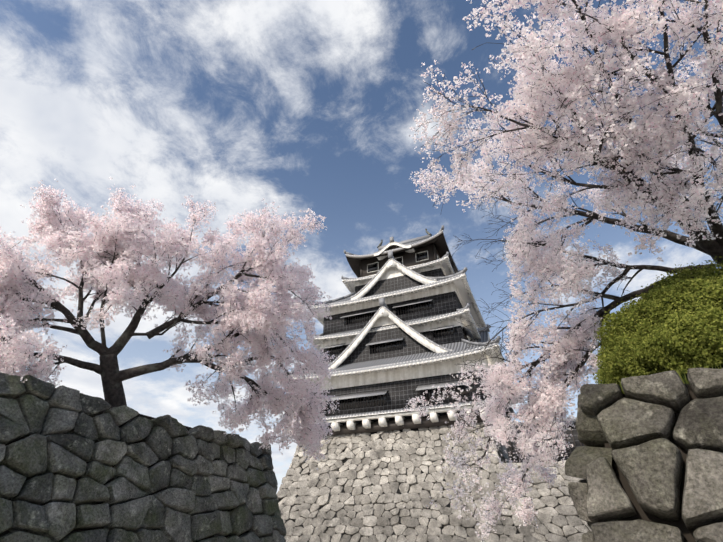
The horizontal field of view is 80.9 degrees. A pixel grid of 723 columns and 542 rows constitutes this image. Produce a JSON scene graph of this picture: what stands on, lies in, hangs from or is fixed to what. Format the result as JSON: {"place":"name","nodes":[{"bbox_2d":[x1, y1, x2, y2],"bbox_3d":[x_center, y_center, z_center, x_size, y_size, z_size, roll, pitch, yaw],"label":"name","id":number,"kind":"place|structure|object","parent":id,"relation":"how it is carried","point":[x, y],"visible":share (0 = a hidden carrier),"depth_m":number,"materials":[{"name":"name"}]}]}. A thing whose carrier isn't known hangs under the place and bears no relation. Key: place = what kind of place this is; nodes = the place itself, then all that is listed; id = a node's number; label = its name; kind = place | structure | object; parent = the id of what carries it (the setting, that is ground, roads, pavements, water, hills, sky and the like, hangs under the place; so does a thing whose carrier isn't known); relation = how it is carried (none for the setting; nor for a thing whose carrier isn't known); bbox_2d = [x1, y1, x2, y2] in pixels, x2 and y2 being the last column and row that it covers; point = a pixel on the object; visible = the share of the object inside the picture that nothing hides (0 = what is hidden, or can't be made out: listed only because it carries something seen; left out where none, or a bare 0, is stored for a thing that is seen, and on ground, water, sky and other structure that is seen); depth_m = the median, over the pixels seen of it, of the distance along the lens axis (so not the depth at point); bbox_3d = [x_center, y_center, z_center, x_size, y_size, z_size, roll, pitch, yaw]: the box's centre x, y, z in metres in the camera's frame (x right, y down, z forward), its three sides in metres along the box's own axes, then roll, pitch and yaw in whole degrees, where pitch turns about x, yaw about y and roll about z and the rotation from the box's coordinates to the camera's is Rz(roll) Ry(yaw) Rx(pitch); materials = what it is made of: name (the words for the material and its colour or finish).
{"place":"outdoors","nodes":[
{"label":"outdoors","id":0,"kind":"place"},
{"bbox_2d":[0,372,286,541],"bbox_3d":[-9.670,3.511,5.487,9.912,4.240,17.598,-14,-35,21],"label":"ground wall","id":1,"kind":"structure","parent":0,"point":[108,481],"depth_m":7.45,"materials":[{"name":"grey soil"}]},
{"bbox_2d":[0,192,331,447],"bbox_3d":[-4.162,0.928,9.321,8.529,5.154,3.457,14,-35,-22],"label":"cherry tree","id":2,"kind":"object","parent":1,"relation":"on","point":[113,377],"visible":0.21,"depth_m":8.83,"materials":[{"name":"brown plant"}]},
{"bbox_2d":[0,177,339,471],"bbox_3d":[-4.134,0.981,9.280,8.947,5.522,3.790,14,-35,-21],"label":"cherry blossoms","id":3,"kind":"object","parent":2,"relation":"attached to","point":[298,410],"visible":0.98,"depth_m":9.28,"materials":[{"name":"pink plant"}]},
{"bbox_2d":[267,456,285,541],"bbox_3d":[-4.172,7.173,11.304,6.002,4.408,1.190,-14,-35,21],"label":"stone wall","id":4,"kind":"structure","parent":1,"relation":"on","point":[278,510],"depth_m":10.69,"materials":[{"name":"grey stone"}]},
{"bbox_2d":[0,0,722,493],"label":"sky","id":5,"kind":"structure","parent":0,"point":[302,105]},
{"bbox_2d":[500,417,585,541],"bbox_3d":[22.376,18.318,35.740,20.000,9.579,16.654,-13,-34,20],"label":"castle annex","id":6,"kind":"object","parent":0,"point":[574,440],"visible":0.06,"depth_m":34.76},
{"bbox_2d":[499,460,591,541],"bbox_3d":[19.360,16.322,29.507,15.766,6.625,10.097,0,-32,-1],"label":"castle terrace stones","id":7,"kind":"object","parent":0,"point":[572,525],"visible":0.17,"depth_m":31.34,"materials":[{"name":"grey stone"}]},
{"bbox_2d":[605,381,697,541],"bbox_3d":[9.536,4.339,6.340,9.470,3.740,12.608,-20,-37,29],"label":"ground wall","id":8,"kind":"structure","parent":0,"point":[679,524],"depth_m":4.52,"materials":[{"name":"grey soil"}]},
{"bbox_2d":[409,0,722,532],"bbox_3d":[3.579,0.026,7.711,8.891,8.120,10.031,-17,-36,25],"label":"cherry tree","id":9,"kind":"object","parent":8,"relation":"on","point":[712,248],"visible":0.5,"depth_m":7.88,"materials":[{"name":"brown plant"}]},
{"bbox_2d":[404,0,722,541],"bbox_3d":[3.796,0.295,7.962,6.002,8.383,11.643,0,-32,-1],"label":"cherry blossoms","id":10,"kind":"object","parent":9,"relation":"attached to","point":[635,129],"visible":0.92,"depth_m":7.05,"materials":[{"name":"pink plant"}]},
{"bbox_2d":[565,394,617,541],"bbox_3d":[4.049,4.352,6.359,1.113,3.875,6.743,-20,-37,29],"label":"stone wall","id":11,"kind":"structure","parent":8,"relation":"on","point":[592,438],"depth_m":4.98,"materials":[{"name":"grey stone"}]},
{"bbox_2d":[580,368,722,541],"bbox_3d":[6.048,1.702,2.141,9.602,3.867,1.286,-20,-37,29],"label":"stone wall","id":12,"kind":"structure","parent":8,"relation":"on","point":[637,424],"depth_m":4.48,"materials":[{"name":"grey stone"}]},
{"bbox_2d":[595,362,721,393],"bbox_3d":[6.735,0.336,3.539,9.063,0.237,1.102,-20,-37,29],"label":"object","id":13,"kind":"structure","parent":8,"relation":"on","point":[682,379],"depth_m":4.95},
{"bbox_2d":[587,256,722,386],"bbox_3d":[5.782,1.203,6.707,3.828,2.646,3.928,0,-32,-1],"label":"round shrub","id":14,"kind":"object","parent":13,"relation":"on","point":[664,337],"depth_m":6.15,"materials":[{"name":"green plant"}]},
{"label":"ground","id":15,"kind":"structure","parent":0,"visible":0},
{"bbox_2d":[279,447,298,489],"bbox_3d":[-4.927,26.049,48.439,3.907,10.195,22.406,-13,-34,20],"label":"stone wall","id":16,"kind":"structure","parent":15,"relation":"on","point":[282,482],"depth_m":42.00,"materials":[{"name":"stone"}]},
{"bbox_2d":[277,424,524,541],"bbox_3d":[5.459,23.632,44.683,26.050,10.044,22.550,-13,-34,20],"label":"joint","id":17,"kind":"object","parent":15,"relation":"on","point":[398,490],"visible":0.02,"depth_m":37.31,"materials":[{"name":"grey stone"}]},
{"bbox_2d":[272,267,521,435],"bbox_3d":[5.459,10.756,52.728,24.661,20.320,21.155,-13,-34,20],"label":"castle keep","id":18,"kind":"structure","parent":17,"relation":"on","point":[393,352],"depth_m":44.44,"materials":[{"name":"white paint"}]},
{"bbox_2d":[341,225,462,299],"bbox_3d":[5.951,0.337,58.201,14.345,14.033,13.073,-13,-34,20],"label":"castle keep","id":19,"kind":"structure","parent":18,"relation":"on","point":[392,265],"depth_m":53.98,"materials":[{"name":"paint"}]},
{"bbox_2d":[277,422,537,541],"bbox_3d":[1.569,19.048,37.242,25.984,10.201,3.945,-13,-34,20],"label":"stone wall","id":20,"kind":"structure","parent":17,"relation":"attached to","point":[308,491],"depth_m":37.12,"materials":[{"name":"stone"}]},
{"bbox_2d":[486,428,534,531],"bbox_3d":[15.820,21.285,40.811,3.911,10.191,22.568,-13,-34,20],"label":"stone wall","id":21,"kind":"structure","parent":17,"relation":"attached to","point":[504,455],"depth_m":39.45,"materials":[{"name":"stone"}]}
]}

